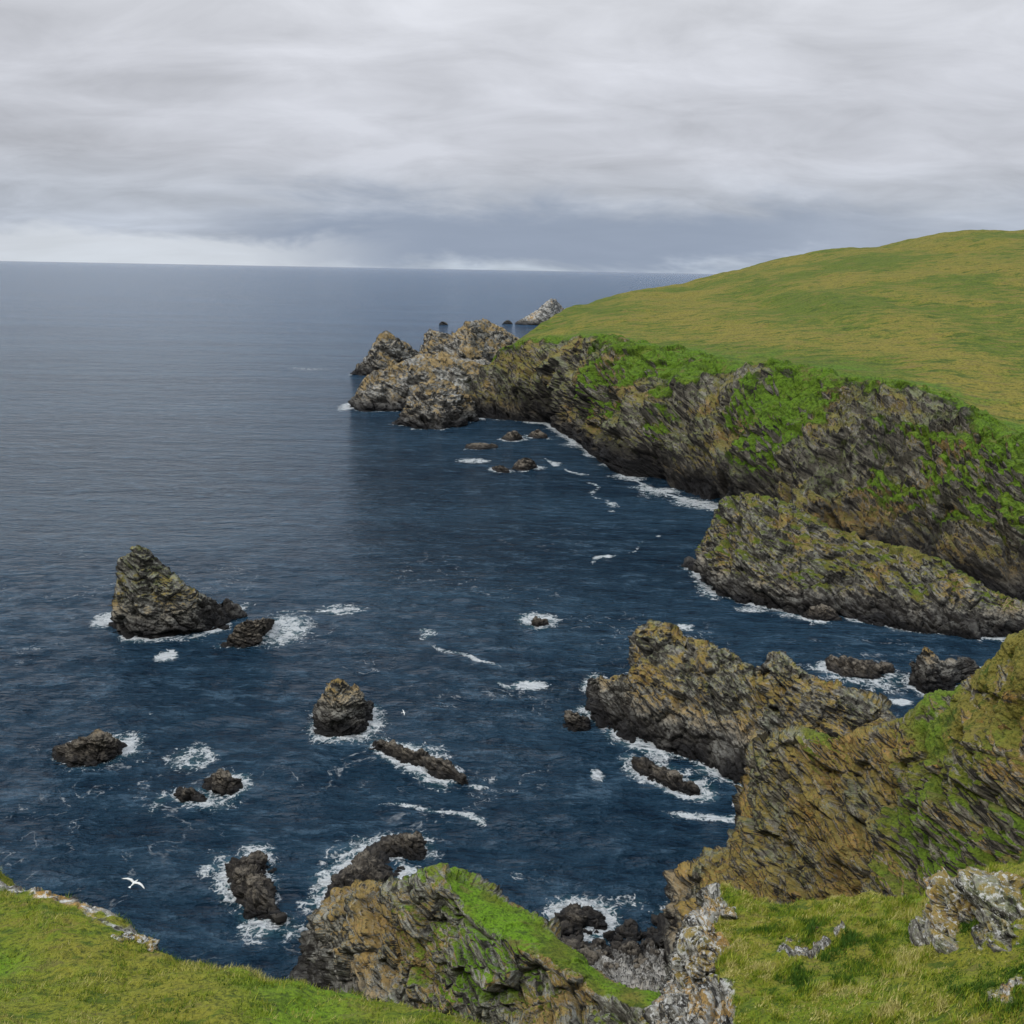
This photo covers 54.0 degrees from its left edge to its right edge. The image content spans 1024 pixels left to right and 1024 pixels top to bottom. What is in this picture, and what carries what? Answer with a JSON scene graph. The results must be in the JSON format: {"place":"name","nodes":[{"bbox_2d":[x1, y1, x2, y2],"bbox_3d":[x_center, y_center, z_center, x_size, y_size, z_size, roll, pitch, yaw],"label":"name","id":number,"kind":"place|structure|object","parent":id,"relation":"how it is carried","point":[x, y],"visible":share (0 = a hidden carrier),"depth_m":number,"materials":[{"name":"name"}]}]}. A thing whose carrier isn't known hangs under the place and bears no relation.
{"place":"outdoors","nodes":[
{"label":"outdoors","id":0,"kind":"place"},
{"bbox_2d":[121,878,144,888],"bbox_3d":[-23.390,22.965,62.139,1.492,0.444,0.845,13,18,40],"label":"seagull","id":1,"kind":"object","parent":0,"point":[134,882],"visible":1,"depth_m":62.20,"materials":[{"name":"white"}]},
{"bbox_2d":[0,866,485,1023],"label":"grass slope","id":2,"kind":"structure","parent":0,"point":[87,946],"depth_m":13.93,"materials":[{"name":"green plant"}]},
{"bbox_2d":[111,933,159,952],"bbox_3d":[-6.884,6.859,16.220,2.852,0.719,1.372,3,14,10],"label":"rock outcrop","id":3,"kind":"object","parent":2,"relation":"on","point":[141,938],"visible":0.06,"depth_m":15.80,"materials":[{"name":"grey stone"}]},
{"bbox_2d":[289,862,660,1023],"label":"rocky crag","id":4,"kind":"structure","parent":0,"point":[444,938],"depth_m":77.63,"materials":[{"name":"stone"}]},
{"bbox_2d":[0,261,1005,981],"bbox_3d":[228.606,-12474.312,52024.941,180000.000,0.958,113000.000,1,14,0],"label":"sea","id":5,"kind":"structure","parent":0,"point":[210,431],"depth_m":179.97,"materials":[{"name":"liquid"}]},
{"bbox_2d":[52,729,127,767],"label":"skerry","id":6,"kind":"structure","parent":5,"relation":"in","point":[95,747],"depth_m":124.27,"materials":[{"name":"stone"}]},
{"bbox_2d":[107,545,247,638],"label":"sea stack","id":7,"kind":"object","parent":5,"relation":"in","point":[154,597],"visible":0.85,"depth_m":166.68,"materials":[{"name":"grey stone"}]},
{"bbox_2d":[173,786,206,803],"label":"skerry","id":8,"kind":"structure","parent":5,"relation":"in","point":[182,794],"depth_m":115.55,"materials":[{"name":"stone"}]},
{"bbox_2d":[202,768,242,795],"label":"skerry","id":9,"kind":"structure","parent":5,"relation":"in","point":[222,782],"depth_m":117.76,"materials":[{"name":"grey stone"}]},
{"bbox_2d":[220,618,274,647],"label":"skerry","id":10,"kind":"structure","parent":5,"relation":"in","point":[247,633],"depth_m":162.69,"materials":[{"name":"stone"}]},
{"bbox_2d":[225,850,276,873],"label":"skerry","id":11,"kind":"structure","parent":5,"relation":"in","point":[259,857],"depth_m":102.51,"materials":[{"name":"grey stone"}]},
{"bbox_2d":[225,864,286,923],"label":"skerry","id":12,"kind":"structure","parent":5,"relation":"in","point":[252,888],"depth_m":97.24,"materials":[{"name":"grey stone"}]},
{"bbox_2d":[312,678,373,736],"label":"sea stack","id":13,"kind":"object","parent":5,"relation":"in","point":[342,707],"visible":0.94,"depth_m":133.34,"materials":[{"name":"grey stone"}]},
{"bbox_2d":[324,844,404,898],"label":"skerry","id":14,"kind":"structure","parent":5,"relation":"in","point":[369,862],"depth_m":101.04,"materials":[{"name":"grey stone"}]},
{"bbox_2d":[350,330,419,375],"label":"offshore rock","id":15,"kind":"object","parent":5,"relation":"in","point":[387,349],"visible":0.61,"depth_m":583.49,"materials":[{"name":"grey stone"}]},
{"bbox_2d":[373,830,427,860],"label":"skerry","id":16,"kind":"structure","parent":5,"relation":"in","point":[408,846],"depth_m":105.86,"materials":[{"name":"grey stone"}]},
{"bbox_2d":[369,739,467,785],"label":"skerry","id":17,"kind":"structure","parent":5,"relation":"in","point":[440,768],"depth_m":124.39,"materials":[{"name":"grey stone"}]},
{"bbox_2d":[348,351,490,411],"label":"offshore rock","id":18,"kind":"object","parent":5,"relation":"in","point":[391,388],"visible":0.57,"depth_m":447.56,"materials":[{"name":"grey stone"}]},
{"bbox_2d":[392,378,478,429],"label":"offshore rock","id":19,"kind":"object","parent":5,"relation":"in","point":[438,403],"visible":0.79,"depth_m":392.56,"materials":[{"name":"grey stone"}]},
{"bbox_2d":[419,318,518,361],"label":"offshore rock","id":20,"kind":"object","parent":5,"relation":"in","point":[483,338],"visible":0.48,"depth_m":656.10,"materials":[{"name":"grey stone"}]},
{"bbox_2d":[465,442,497,449],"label":"skerry","id":21,"kind":"structure","parent":5,"relation":"in","point":[479,446],"depth_m":345.22,"materials":[{"name":"grey stone"}]},
{"bbox_2d":[492,465,509,472],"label":"skerry","id":22,"kind":"structure","parent":5,"relation":"in","point":[500,468],"depth_m":306.29,"materials":[{"name":"stone"}]},
{"bbox_2d":[501,430,522,440],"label":"skerry","id":23,"kind":"structure","parent":5,"relation":"in","point":[514,435],"depth_m":363.56,"materials":[{"name":"grey stone"}]},
{"bbox_2d":[510,457,537,470],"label":"skerry","id":24,"kind":"structure","parent":5,"relation":"in","point":[524,464],"depth_m":310.35,"materials":[{"name":"grey stone"}]},
{"bbox_2d":[527,429,547,438],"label":"skerry","id":25,"kind":"structure","parent":5,"relation":"in","point":[537,433],"depth_m":369.63,"materials":[{"name":"grey stone"}]},
{"bbox_2d":[515,298,563,324],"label":"offshore rock","id":26,"kind":"object","parent":5,"relation":"in","point":[548,309],"visible":0.58,"depth_m":1138.93,"materials":[{"name":"grey stone"}]},
{"bbox_2d":[530,616,548,626],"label":"skerry","id":27,"kind":"structure","parent":5,"relation":"in","point":[536,621],"depth_m":174.10,"materials":[{"name":"grey stone"}]},
{"bbox_2d":[562,710,590,731],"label":"skerry","id":28,"kind":"structure","parent":5,"relation":"in","point":[576,722],"depth_m":135.86,"materials":[{"name":"grey stone"}]},
{"bbox_2d":[554,903,608,931],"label":"skerry","id":29,"kind":"structure","parent":5,"relation":"in","point":[576,914],"depth_m":95.23,"materials":[{"name":"grey stone"}]},
{"bbox_2d":[631,756,700,795],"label":"skerry","id":30,"kind":"structure","parent":5,"relation":"in","point":[664,776],"depth_m":121.47,"materials":[{"name":"grey stone"}]},
{"bbox_2d":[585,619,895,782],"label":"rock fin","id":31,"kind":"object","parent":5,"relation":"in","point":[705,702],"visible":0.68,"depth_m":129.40,"materials":[{"name":"stone"}]},
{"bbox_2d":[801,603,841,621],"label":"skerry","id":32,"kind":"structure","parent":5,"relation":"in","point":[823,612],"depth_m":180.28,"materials":[{"name":"grey stone"}]},
{"bbox_2d":[681,491,1023,639],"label":"rock promontory","id":33,"kind":"structure","parent":5,"relation":"in","point":[768,552],"depth_m":186.44,"materials":[{"name":"stone"}]},
{"bbox_2d":[825,654,894,679],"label":"skerry","id":34,"kind":"structure","parent":5,"relation":"in","point":[843,665],"depth_m":155.47,"materials":[{"name":"grey stone"}]},
{"bbox_2d":[908,646,979,693],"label":"skerry","id":35,"kind":"structure","parent":5,"relation":"in","point":[931,672],"depth_m":151.26,"materials":[{"name":"grey stone"}]},
{"bbox_2d":[0,0,1023,273],"label":"sky","id":36,"kind":"structure","parent":0,"point":[635,136],"materials":[{"name":"grey"}]},
{"bbox_2d":[579,931,666,993],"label":"scree beach","id":37,"kind":"structure","parent":0,"point":[649,974],"depth_m":86.36,"materials":[{"name":"grey stone"}]},
{"bbox_2d":[560,912,664,969],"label":"beach boulders","id":38,"kind":"object","parent":37,"relation":"on","point":[628,928],"visible":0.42,"depth_m":91.41,"materials":[{"name":"grey stone"}]},
{"bbox_2d":[466,229,1023,600],"bbox_3d":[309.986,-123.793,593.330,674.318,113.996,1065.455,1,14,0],"label":"headland hill","id":39,"kind":"structure","parent":0,"point":[871,393],"depth_m":301.56,"materials":[{"name":"green plant"}]},
{"bbox_2d":[643,863,1023,1023],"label":"grassy knoll","id":40,"kind":"structure","parent":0,"point":[709,1001],"depth_m":25.99,"materials":[{"name":"green plant"}]},
{"bbox_2d":[670,897,736,993],"bbox_3d":[5.634,13.194,29.258,1.963,2.593,3.937,8,15,25],"label":"rock outcrop","id":41,"kind":"object","parent":40,"relation":"on","point":[694,959],"visible":0.4,"depth_m":28.79,"materials":[{"name":"grey stone"}]},
{"bbox_2d":[705,861,1023,1023],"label":"grass turf","id":42,"kind":"object","parent":40,"relation":"on","point":[806,984],"depth_m":25.75,"materials":[{"name":"green plant"}]},
{"bbox_2d":[908,866,1023,953],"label":"rock outcrop","id":43,"kind":"object","parent":40,"relation":"on","point":[987,901],"visible":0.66,"depth_m":25.03,"materials":[{"name":"grey stone"}]},
{"bbox_2d":[651,629,1023,963],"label":"coastal cliff","id":44,"kind":"structure","parent":0,"point":[929,784],"depth_m":73.97,"materials":[{"name":"brown stone"}]}
]}

